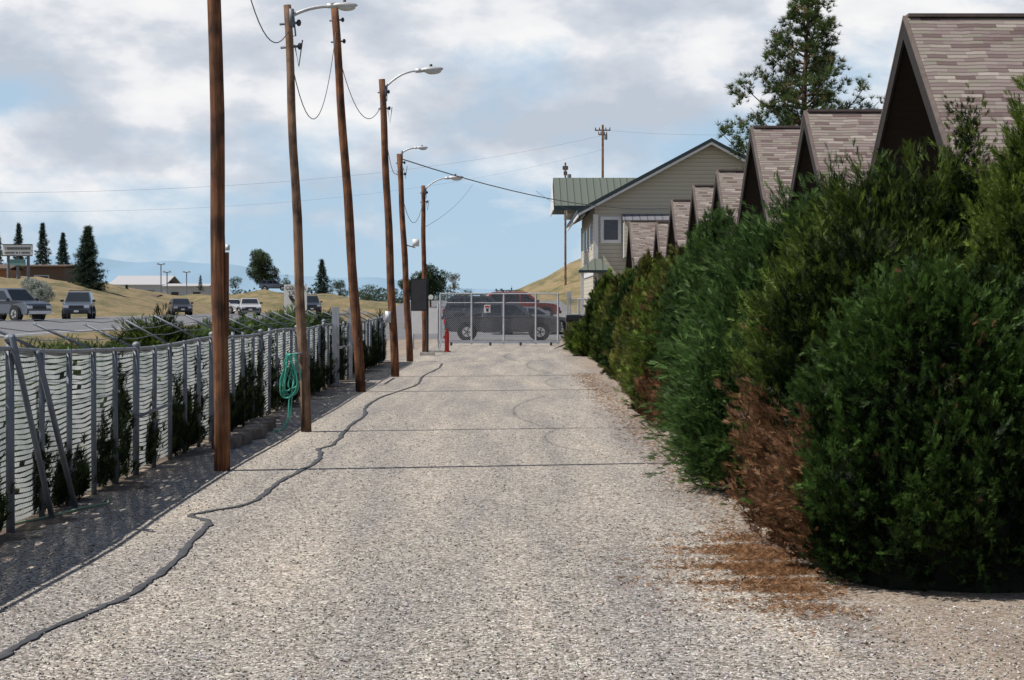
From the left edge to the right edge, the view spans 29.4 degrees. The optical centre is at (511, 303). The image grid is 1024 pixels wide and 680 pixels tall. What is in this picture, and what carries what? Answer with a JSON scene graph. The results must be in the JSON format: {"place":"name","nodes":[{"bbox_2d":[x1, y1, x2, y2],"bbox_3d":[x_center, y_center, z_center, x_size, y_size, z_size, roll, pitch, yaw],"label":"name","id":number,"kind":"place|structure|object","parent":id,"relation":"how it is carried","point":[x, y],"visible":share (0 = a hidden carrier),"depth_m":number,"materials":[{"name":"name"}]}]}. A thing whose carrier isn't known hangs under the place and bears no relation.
{"place":"outdoors","nodes":[
{"label":"outdoors","id":0,"kind":"place"},
{"bbox_2d":[2,434,161,494],"bbox_3d":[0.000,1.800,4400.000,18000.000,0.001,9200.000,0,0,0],"label":"ground","id":1,"kind":"structure","parent":0,"point":[53,451],"depth_m":20.20,"materials":[{"name":"green soil"}]},
{"bbox_2d":[0,264,25,277],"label":"timber cabin","id":2,"kind":"object","parent":1,"relation":"on","point":[3,270],"visible":0.32,"depth_m":191.02,"materials":[{"name":"orange wood"}]},
{"bbox_2d":[2,244,32,278],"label":"billboard","id":3,"kind":"object","parent":1,"relation":"on","point":[16,250],"visible":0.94,"depth_m":181.85,"materials":[{"name":"white paint"}]},
{"bbox_2d":[13,222,26,264],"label":"spruce tree","id":4,"kind":"object","parent":1,"relation":"on","point":[18,237],"visible":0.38,"depth_m":229.90,"materials":[{"name":"green plant"}]},
{"bbox_2d":[0,388,51,497],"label":"juniper bush","id":5,"kind":"object","parent":1,"relation":"on","point":[4,438],"visible":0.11,"depth_m":17.88,"materials":[{"name":"green plant"}]},
{"bbox_2d":[0,364,64,489],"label":"juniper bush","id":6,"kind":"object","parent":1,"relation":"on","point":[23,406],"visible":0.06,"depth_m":19.78,"materials":[{"name":"green plant"}]},
{"bbox_2d":[0,354,65,464],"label":"juniper bush","id":7,"kind":"object","parent":1,"relation":"on","point":[35,398],"visible":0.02,"depth_m":21.54,"materials":[{"name":"green plant"}]},
{"bbox_2d":[33,222,52,264],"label":"spruce tree","id":8,"kind":"object","parent":1,"relation":"on","point":[42,255],"visible":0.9,"depth_m":224.86,"materials":[{"name":"green plant"}]},
{"bbox_2d":[20,265,78,280],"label":"brown motel","id":9,"kind":"structure","parent":1,"relation":"on","point":[58,272],"depth_m":205.00,"materials":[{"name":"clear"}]},
{"bbox_2d":[0,333,110,453],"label":"juniper bush","id":10,"kind":"object","parent":1,"relation":"on","point":[41,346],"visible":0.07,"depth_m":23.34,"materials":[{"name":"green plant"}]},
{"bbox_2d":[55,232,71,264],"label":"spruce tree","id":11,"kind":"object","parent":1,"relation":"on","point":[62,253],"visible":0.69,"depth_m":214.85,"materials":[{"name":"green plant"}]},
{"bbox_2d":[67,223,108,290],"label":"spruce tree","id":12,"kind":"object","parent":1,"relation":"on","point":[86,271],"visible":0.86,"depth_m":179.63,"materials":[{"name":"green plant"}]},
{"bbox_2d":[49,345,132,440],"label":"juniper bush","id":13,"kind":"object","parent":1,"relation":"on","point":[96,379],"visible":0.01,"depth_m":25.74,"materials":[{"name":"green plant"}]},
{"bbox_2d":[36,332,166,426],"bbox_3d":[-5.883,1.154,27.834,2.337,1.534,2.697,0,0,0],"label":"juniper bush","id":14,"kind":"object","parent":1,"relation":"on","point":[95,345],"visible":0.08,"depth_m":27.53,"materials":[{"name":"green plant"}]},
{"bbox_2d":[99,302,208,415],"bbox_3d":[-5.422,0.908,30.255,2.329,1.898,2.486,0,0,0],"label":"juniper bush","id":15,"kind":"object","parent":1,"relation":"on","point":[168,329],"visible":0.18,"depth_m":30.00,"materials":[{"name":"green plant"}]},
{"bbox_2d":[176,324,247,375],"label":"juniper bush","id":16,"kind":"object","parent":1,"relation":"on","point":[206,331],"depth_m":35.53,"materials":[{"name":"green plant"}]},
{"bbox_2d":[187,317,256,334],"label":"juniper bush","id":17,"kind":"object","parent":1,"relation":"on","point":[207,321],"visible":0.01,"depth_m":39.21,"materials":[{"name":"green plant"}]},
{"bbox_2d":[202,323,273,366],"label":"juniper bush","id":18,"kind":"object","parent":1,"relation":"on","point":[240,329],"visible":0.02,"depth_m":37.26,"materials":[{"name":"green plant"}]},
{"bbox_2d":[229,307,288,346],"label":"juniper bush","id":19,"kind":"object","parent":1,"relation":"on","point":[243,319],"visible":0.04,"depth_m":45.00,"materials":[{"name":"green plant"}]},
{"bbox_2d":[246,248,280,289],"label":"deciduous tree","id":20,"kind":"object","parent":1,"relation":"on","point":[258,274],"visible":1,"depth_m":328.76,"materials":[{"name":"green plant"}]},
{"bbox_2d":[238,309,312,359],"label":"juniper bush","id":21,"kind":"object","parent":1,"relation":"on","point":[283,321],"visible":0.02,"depth_m":46.68,"materials":[{"name":"green plant"}]},
{"bbox_2d":[265,300,321,333],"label":"juniper bush","id":22,"kind":"object","parent":1,"relation":"on","point":[310,318],"visible":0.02,"depth_m":52.49,"materials":[{"name":"green plant"}]},
{"bbox_2d":[284,284,306,312],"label":"lane sign","id":23,"kind":"object","parent":1,"relation":"on","point":[289,293],"visible":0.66,"depth_m":67.99,"materials":[{"name":"metal"}]},
{"bbox_2d":[106,281,511,303],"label":"distant tree line","id":24,"kind":"object","parent":1,"relation":"on","point":[400,300],"visible":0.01,"depth_m":648.94,"materials":[{"name":"green plant"}]},
{"bbox_2d":[312,258,331,293],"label":"spruce tree","id":25,"kind":"object","parent":1,"relation":"on","point":[320,275],"visible":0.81,"depth_m":259.75,"materials":[{"name":"green plant"}]},
{"bbox_2d":[328,279,348,296],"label":"deciduous tree","id":26,"kind":"object","parent":1,"relation":"on","point":[339,285],"visible":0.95,"depth_m":299.70,"materials":[{"name":"green plant"}]},
{"bbox_2d":[358,284,382,300],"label":"deciduous tree","id":27,"kind":"object","parent":1,"relation":"on","point":[367,296],"visible":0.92,"depth_m":259.84,"materials":[{"name":"green plant"}]},
{"bbox_2d":[397,277,415,328],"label":"deciduous tree","id":28,"kind":"object","parent":1,"relation":"on","point":[400,284],"visible":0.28,"depth_m":109.86,"materials":[{"name":"green plant"}]},
{"bbox_2d":[410,263,449,306],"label":"deciduous tree","id":29,"kind":"object","parent":1,"relation":"on","point":[435,284],"visible":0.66,"depth_m":149.59,"materials":[{"name":"green plant"}]},
{"bbox_2d":[447,272,459,295],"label":"deciduous tree","id":30,"kind":"object","parent":1,"relation":"on","point":[454,277],"visible":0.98,"depth_m":199.96,"materials":[{"name":"green plant"}]},
{"bbox_2d":[563,162,570,284],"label":"utility pole","id":31,"kind":"object","parent":1,"relation":"on","point":[565,167],"visible":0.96,"depth_m":199.93,"materials":[{"name":"brown wood"}]},
{"bbox_2d":[595,125,610,177],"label":"utility pole","id":32,"kind":"object","parent":1,"relation":"on","point":[604,135],"visible":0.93,"depth_m":249.89,"materials":[{"name":"brown wood"}]},
{"bbox_2d":[550,138,745,315],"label":"two storey house","id":33,"kind":"structure","parent":1,"relation":"on","point":[604,233],"depth_m":118.00,"materials":[{"name":"wood"}]},
{"bbox_2d":[403,159,668,208],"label":"overhead wire","id":34,"kind":"object","parent":33,"relation":"attached to","point":[521,192],"visible":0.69,"depth_m":74.00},
{"bbox_2d":[0,276,211,319],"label":"grass hill","id":35,"kind":"structure","parent":0,"point":[114,300],"depth_m":169.53,"materials":[{"name":"plant"}]},
{"bbox_2d":[19,276,55,318],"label":"silver shrub","id":36,"kind":"object","parent":35,"relation":"on","point":[39,289],"visible":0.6,"depth_m":117.83,"materials":[{"name":"green plant"}]},
{"bbox_2d":[109,276,180,292],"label":"white warehouse","id":37,"kind":"structure","parent":0,"point":[149,283],"depth_m":362.66,"materials":[{"name":"metal"}]},
{"bbox_2d":[162,284,210,295],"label":"white warehouse","id":38,"kind":"structure","parent":0,"point":[177,289],"depth_m":350.00,"materials":[{"name":"metal"}]},
{"bbox_2d":[0,313,378,348],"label":"highway","id":39,"kind":"structure","parent":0,"point":[26,325],"depth_m":85.09,"materials":[{"name":"asphalt"}]},
{"bbox_2d":[0,288,50,320],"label":"pickup truck","id":40,"kind":"object","parent":39,"relation":"on","point":[17,303],"visible":0.96,"depth_m":110.68,"materials":[{"name":"grey paint"}]},
{"bbox_2d":[60,290,95,318],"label":"suv","id":41,"kind":"object","parent":39,"relation":"on","point":[79,301],"visible":0.96,"depth_m":126.68,"materials":[{"name":"grey paint"}]},
{"bbox_2d":[168,298,192,314],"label":"parked car","id":42,"kind":"object","parent":39,"relation":"on","point":[180,305],"visible":0.94,"depth_m":168.60,"materials":[{"name":"grey paint"}]},
{"bbox_2d":[229,299,247,313],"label":"parked car","id":43,"kind":"object","parent":39,"relation":"on","point":[233,306],"visible":0.43,"depth_m":188.41,"materials":[{"name":"white paint"}]},
{"bbox_2d":[237,298,261,314],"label":"parked car","id":44,"kind":"object","parent":39,"relation":"on","point":[249,304],"visible":0.84,"depth_m":163.49,"materials":[{"name":"white paint"}]},
{"bbox_2d":[307,294,321,313],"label":"parked car","id":45,"kind":"object","parent":39,"relation":"on","point":[313,302],"visible":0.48,"depth_m":188.62,"materials":[{"name":"grey paint"}]},
{"bbox_2d":[0,360,389,545],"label":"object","id":46,"kind":"object","parent":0,"point":[124,483],"visible":0.21,"depth_m":19.02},
{"bbox_2d":[3,256,516,300],"bbox_3d":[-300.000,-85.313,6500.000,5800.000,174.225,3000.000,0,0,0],"label":"distant mountains","id":47,"kind":"structure","parent":0,"point":[115,268],"depth_m":6177.25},
{"bbox_2d":[174,289,399,313],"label":"grass hill","id":48,"kind":"structure","parent":0,"point":[271,300],"depth_m":224.66,"materials":[{"name":"plant"}]},
{"bbox_2d":[259,279,283,290],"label":"parked suv","id":49,"kind":"object","parent":48,"relation":"on","point":[266,284],"visible":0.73,"depth_m":329.14,"materials":[{"name":"blue paint"}]},
{"bbox_2d":[362,301,571,338],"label":"parking lot","id":50,"kind":"structure","parent":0,"point":[401,321],"depth_m":105.71,"materials":[{"name":"asphalt"}]},
{"bbox_2d":[442,294,496,319],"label":"parked suv","id":51,"kind":"object","parent":50,"relation":"on","point":[457,310],"visible":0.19,"depth_m":112.16,"materials":[{"name":"grey paint"}]},
{"bbox_2d":[486,290,560,314],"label":"parked suv","id":52,"kind":"object","parent":50,"relation":"on","point":[498,297],"visible":0.2,"depth_m":123.19,"materials":[{"name":"red paint"}]},
{"bbox_2d":[501,307,565,334],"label":"parked car","id":53,"kind":"object","parent":50,"relation":"on","point":[530,310],"visible":0.12,"depth_m":103.28,"materials":[{"name":"grey paint"}]},
{"bbox_2d":[0,339,1023,679],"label":"gravel driveway","id":54,"kind":"structure","parent":0,"point":[530,381],"depth_m":13.60,"materials":[{"name":"gravel"}]},
{"bbox_2d":[4,497,108,526],"bbox_3d":[-3.862,1.780,16.582,0.212,0.020,2.656,0,0,11],"label":"thin hose","id":55,"kind":"object","parent":54,"relation":"on","point":[61,513],"visible":0.89,"depth_m":16.64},
{"bbox_2d":[0,309,382,532],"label":"chain link fence","id":56,"kind":"object","parent":54,"relation":"on","point":[12,351],"visible":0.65,"depth_m":18.87,"materials":[{"name":"metal"}]},
{"bbox_2d":[332,307,351,385],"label":"fence gate","id":57,"kind":"structure","parent":56,"relation":"attached to","point":[336,314],"depth_m":43.26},
{"bbox_2d":[0,308,386,531],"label":"fence foliage","id":58,"kind":"object","parent":54,"relation":"on","point":[81,476],"visible":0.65,"depth_m":22.74,"materials":[{"name":"plant"}]},
{"bbox_2d":[207,0,229,470],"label":"utility pole","id":59,"kind":"object","parent":54,"relation":"on","point":[220,288],"visible":0.94,"depth_m":20.92,"materials":[{"name":"brown wood"}]},
{"bbox_2d":[0,363,442,659],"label":"ground cable","id":60,"kind":"object","parent":54,"relation":"on","point":[160,572],"visible":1,"depth_m":13.94,"materials":[{"name":"rubber"}]},
{"bbox_2d":[211,417,275,448],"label":"edging blocks","id":61,"kind":"object","parent":54,"relation":"on","point":[253,429],"depth_m":25.80,"materials":[{"name":"concrete"}]},
{"bbox_2d":[273,353,302,431],"bbox_3d":[-3.124,1.238,27.213,0.429,1.106,0.131,0,0,-18],"label":"garden hose","id":62,"kind":"object","parent":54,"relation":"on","point":[294,371],"visible":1,"depth_m":27.21,"materials":[{"name":"rubber"}]},
{"bbox_2d":[279,0,357,431],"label":"street lamp","id":63,"kind":"object","parent":54,"relation":"on","point":[290,14],"visible":0.98,"depth_m":27.31,"materials":[{"name":"brown wood"}]},
{"bbox_2d":[329,3,365,391],"bbox_3d":[-3.341,-2.128,39.706,0.747,7.967,0.210,0,0,0],"label":"utility pole","id":64,"kind":"object","parent":54,"relation":"on","point":[360,384],"visible":0.95,"depth_m":39.63,"materials":[{"name":"brown wood"}]},
{"bbox_2d":[295,32,335,118],"bbox_3d":[-3.350,-4.282,33.536,0.015,2.547,12.355,0,0,-2],"label":"overhead wire","id":65,"kind":"object","parent":64,"relation":"attached to","point":[327,86],"visible":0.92,"depth_m":35.06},
{"bbox_2d":[377,64,442,376],"bbox_3d":[-2.493,-2.012,47.913,1.618,7.730,0.267,0,0,0],"label":"street lamp","id":66,"kind":"object","parent":54,"relation":"on","point":[390,317],"visible":0.98,"depth_m":47.85,"materials":[{"name":"brown wood"}]},
{"bbox_2d":[396,145,427,361],"bbox_3d":[-3.099,-1.527,60.448,0.999,6.760,0.213,0,0,0],"label":"street lamp","id":67,"kind":"object","parent":54,"relation":"on","point":[407,318],"visible":0.97,"depth_m":60.37,"materials":[{"name":"brown wood"}]},
{"bbox_2d":[411,278,434,355],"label":"notice board","id":68,"kind":"object","parent":54,"relation":"on","point":[420,296],"visible":0.96,"depth_m":67.44,"materials":[{"name":"black plastic"}]},
{"bbox_2d":[412,304,438,348],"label":"white panel","id":69,"kind":"object","parent":54,"relation":"on","point":[433,321],"visible":0.71,"depth_m":77.97,"materials":[{"name":"paint"}]},
{"bbox_2d":[420,174,462,351],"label":"street lamp","id":70,"kind":"object","parent":54,"relation":"on","point":[424,192],"visible":0.86,"depth_m":72.25,"materials":[{"name":"brown wood"}]},
{"bbox_2d":[443,328,450,351],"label":"red bollard","id":71,"kind":"object","parent":54,"relation":"on","point":[446,337],"visible":0.96,"depth_m":72.43,"materials":[{"name":"metal"}]},
{"bbox_2d":[443,303,562,339],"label":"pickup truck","id":72,"kind":"object","parent":54,"relation":"on","point":[519,318],"visible":0.82,"depth_m":95.16,"materials":[{"name":"grey paint"}]},
{"bbox_2d":[439,291,571,345],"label":"sliding gate","id":73,"kind":"structure","parent":54,"relation":"on","point":[522,296],"depth_m":83.48,"materials":[{"name":"grey"}]},
{"bbox_2d":[554,315,582,349],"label":"black bin","id":74,"kind":"object","parent":54,"relation":"on","point":[571,318],"visible":0.16,"depth_m":75.56,"materials":[{"name":"plastic"}]},
{"bbox_2d":[560,315,584,345],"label":"juniper","id":75,"kind":"object","parent":54,"relation":"on","point":[566,332],"visible":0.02,"depth_m":73.04,"materials":[{"name":"green plant"}]},
{"bbox_2d":[562,318,590,356],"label":"juniper","id":76,"kind":"object","parent":54,"relation":"on","point":[575,347],"visible":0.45,"depth_m":66.51,"materials":[{"name":"green plant"}]},
{"bbox_2d":[580,276,600,353],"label":"arborvitae","id":77,"kind":"object","parent":54,"relation":"on","point":[586,326],"visible":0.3,"depth_m":65.69,"materials":[{"name":"green plant"}]},
{"bbox_2d":[587,325,607,366],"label":"juniper","id":78,"kind":"object","parent":54,"relation":"on","point":[596,341],"visible":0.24,"depth_m":54.69,"materials":[{"name":"green plant"}]},
{"bbox_2d":[588,268,620,354],"bbox_3d":[3.131,0.343,61.472,1.536,3.032,1.854,0,0,0],"label":"arborvitae","id":79,"kind":"object","parent":54,"relation":"on","point":[596,315],"visible":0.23,"depth_m":61.26,"materials":[{"name":"green plant"}]},
{"bbox_2d":[597,323,620,378],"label":"juniper","id":80,"kind":"object","parent":54,"relation":"on","point":[608,347],"visible":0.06,"depth_m":46.30,"materials":[{"name":"green plant"}]},
{"bbox_2d":[597,268,631,344],"bbox_3d":[3.288,0.399,54.964,1.805,2.863,2.918,0,0,0],"label":"arborvitae","id":81,"kind":"object","parent":54,"relation":"on","point":[613,289],"visible":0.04,"depth_m":54.78,"materials":[{"name":"green plant"}]},
{"bbox_2d":[598,254,655,374],"bbox_3d":[3.163,0.337,47.514,2.214,3.079,3.137,0,0,0],"label":"arborvitae","id":82,"kind":"object","parent":54,"relation":"on","point":[623,289],"visible":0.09,"depth_m":47.24,"materials":[{"name":"green plant"}]},
{"bbox_2d":[597,248,667,382],"bbox_3d":[3.005,0.287,42.090,2.412,3.025,2.576,0,0,0],"label":"arborvitae","id":83,"kind":"object","parent":54,"relation":"on","point":[645,263],"visible":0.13,"depth_m":41.78,"materials":[{"name":"green plant"}]},
{"bbox_2d":[609,256,670,394],"bbox_3d":[2.895,0.435,37.246,2.061,2.775,2.851,0,0,13],"label":"arborvitae","id":84,"kind":"object","parent":54,"relation":"on","point":[635,312],"visible":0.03,"depth_m":37.14,"materials":[{"name":"green plant"}]},
{"bbox_2d":[613,288,677,428],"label":"juniper bush","id":85,"kind":"object","parent":54,"relation":"on","point":[638,383],"visible":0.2,"depth_m":28.17,"materials":[{"name":"green plant"}]},
{"bbox_2d":[625,220,668,270],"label":"frame chalet","id":86,"kind":"object","parent":54,"relation":"on","point":[640,237],"visible":0.06,"depth_m":99.60,"materials":[{"name":"brown wood"}]},
{"bbox_2d":[617,241,691,400],"bbox_3d":[2.863,0.368,32.601,2.472,2.882,2.684,0,0,-31],"label":"arborvitae","id":87,"kind":"object","parent":54,"relation":"on","point":[650,294],"visible":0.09,"depth_m":32.52,"materials":[{"name":"green plant"}]},
{"bbox_2d":[653,221,668,257],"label":"frame chalet","id":88,"kind":"object","parent":54,"relation":"on","point":[661,233],"visible":0.06,"depth_m":80.96,"materials":[{"name":"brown wood"}]},
{"bbox_2d":[665,199,690,259],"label":"frame chalet","id":89,"kind":"object","parent":54,"relation":"on","point":[678,218],"visible":0.13,"depth_m":73.25,"materials":[{"name":"brown wood"}]},
{"bbox_2d":[629,311,756,493],"bbox_3d":[2.206,0.954,18.674,2.233,1.811,2.565,0,0,0],"label":"bush","id":90,"kind":"object","parent":54,"relation":"on","point":[703,414],"visible":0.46,"depth_m":18.36,"materials":[{"name":"green plant"}]},
{"bbox_2d":[642,201,749,427],"bbox_3d":[3.021,0.155,27.741,2.319,3.289,2.909,0,0,0],"label":"arborvitae","id":91,"kind":"object","parent":54,"relation":"on","point":[710,234],"visible":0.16,"depth_m":27.51,"materials":[{"name":"green plant"}]},
{"bbox_2d":[686,185,713,245],"bbox_3d":[10.547,-1.077,65.000,9.085,5.755,7.200,0,0,0],"label":"frame chalet","id":92,"kind":"object","parent":54,"relation":"on","point":[701,198],"visible":0.06,"depth_m":64.62,"materials":[{"name":"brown wood"}]},
{"bbox_2d":[638,206,765,422],"bbox_3d":[2.980,0.328,23.482,3.087,3.013,3.678,0,0,0],"label":"juniper bush","id":93,"kind":"object","parent":54,"relation":"on","point":[712,256],"visible":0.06,"depth_m":23.32,"materials":[{"name":"green plant"}]},
{"bbox_2d":[711,169,743,223],"bbox_3d":[10.547,-1.073,57.500,9.085,5.745,7.800,0,0,0],"label":"frame chalet","id":94,"kind":"object","parent":54,"relation":"on","point":[727,186],"visible":0.06,"depth_m":56.94,"materials":[{"name":"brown wood"}]},
{"bbox_2d":[548,373,907,656],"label":"needle litter","id":95,"kind":"object","parent":54,"relation":"on","point":[767,567],"visible":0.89,"depth_m":13.14,"materials":[{"name":"brown plant"}]},
{"bbox_2d":[737,126,800,229],"bbox_3d":[10.547,-1.337,49.200,9.085,6.275,8.000,0,0,0],"label":"frame chalet","id":96,"kind":"object","parent":54,"relation":"on","point":[771,150],"visible":0.13,"depth_m":48.59,"materials":[{"name":"brown wood"}]},
{"bbox_2d":[641,169,909,453],"bbox_3d":[2.915,0.245,19.407,3.347,3.225,3.415,0,0,0],"label":"juniper bush","id":97,"kind":"object","parent":54,"relation":"on","point":[739,273],"visible":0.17,"depth_m":19.19,"materials":[{"name":"green plant"}]},
{"bbox_2d":[714,0,884,168],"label":"pine tree","id":98,"kind":"object","parent":54,"relation":"on","point":[820,68],"visible":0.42,"depth_m":77.43,"materials":[{"name":"green plant"}]},
{"bbox_2d":[699,197,949,546],"bbox_3d":[2.639,0.495,14.671,2.431,2.640,2.400,0,0,0],"label":"juniper bush","id":99,"kind":"object","parent":54,"relation":"on","point":[790,324],"visible":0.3,"depth_m":14.53,"materials":[{"name":"green plant"}]},
{"bbox_2d":[739,137,918,334],"bbox_3d":[3.377,0.084,19.158,2.301,3.431,2.242,0,0,37],"label":"juniper bush","id":100,"kind":"object","parent":54,"relation":"on","point":[804,186],"depth_m":19.16,"materials":[{"name":"green plant"}]},
{"bbox_2d":[787,109,881,214],"bbox_3d":[10.547,-1.097,40.200,9.085,5.795,8.800,0,0,0],"label":"frame chalet","id":101,"kind":"object","parent":54,"relation":"on","point":[836,130],"visible":0.09,"depth_m":39.65,"materials":[{"name":"brown wood"}]},
{"bbox_2d":[700,133,993,484],"bbox_3d":[3.346,0.195,16.396,3.135,3.261,3.248,0,0,-40],"label":"juniper bush","id":102,"kind":"object","parent":54,"relation":"on","point":[858,207],"visible":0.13,"depth_m":16.17,"materials":[{"name":"green plant"}]},
{"bbox_2d":[735,236,1023,593],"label":"juniper bush","id":103,"kind":"object","parent":54,"relation":"on","point":[896,458],"visible":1,"depth_m":12.21,"materials":[{"name":"green plant"}]},
{"bbox_2d":[867,13,1023,251],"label":"frame chalet","id":104,"kind":"object","parent":54,"relation":"on","point":[937,57],"visible":0.27,"depth_m":29.32,"materials":[{"name":"brown wood"}]},
{"bbox_2d":[928,82,998,261],"bbox_3d":[3.809,-0.030,16.163,1.116,3.660,1.053,0,0,30],"label":"arborvitae","id":105,"kind":"object","parent":54,"relation":"on","point":[964,138],"visible":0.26,"depth_m":16.10,"materials":[{"name":"green plant"}]},
{"bbox_2d":[943,62,1023,342],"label":"arborvitae","id":106,"kind":"object","parent":54,"relation":"on","point":[997,232],"visible":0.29,"depth_m":13.41,"materials":[{"name":"green plant"}]},
{"bbox_2d":[0,0,1023,288],"label":"sky","id":107,"kind":"structure","parent":0,"point":[101,98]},
{"bbox_2d":[517,258,580,313],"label":"grass hill","id":108,"kind":"structure","parent":0,"point":[553,282],"depth_m":202.91,"materials":[{"name":"plant"}]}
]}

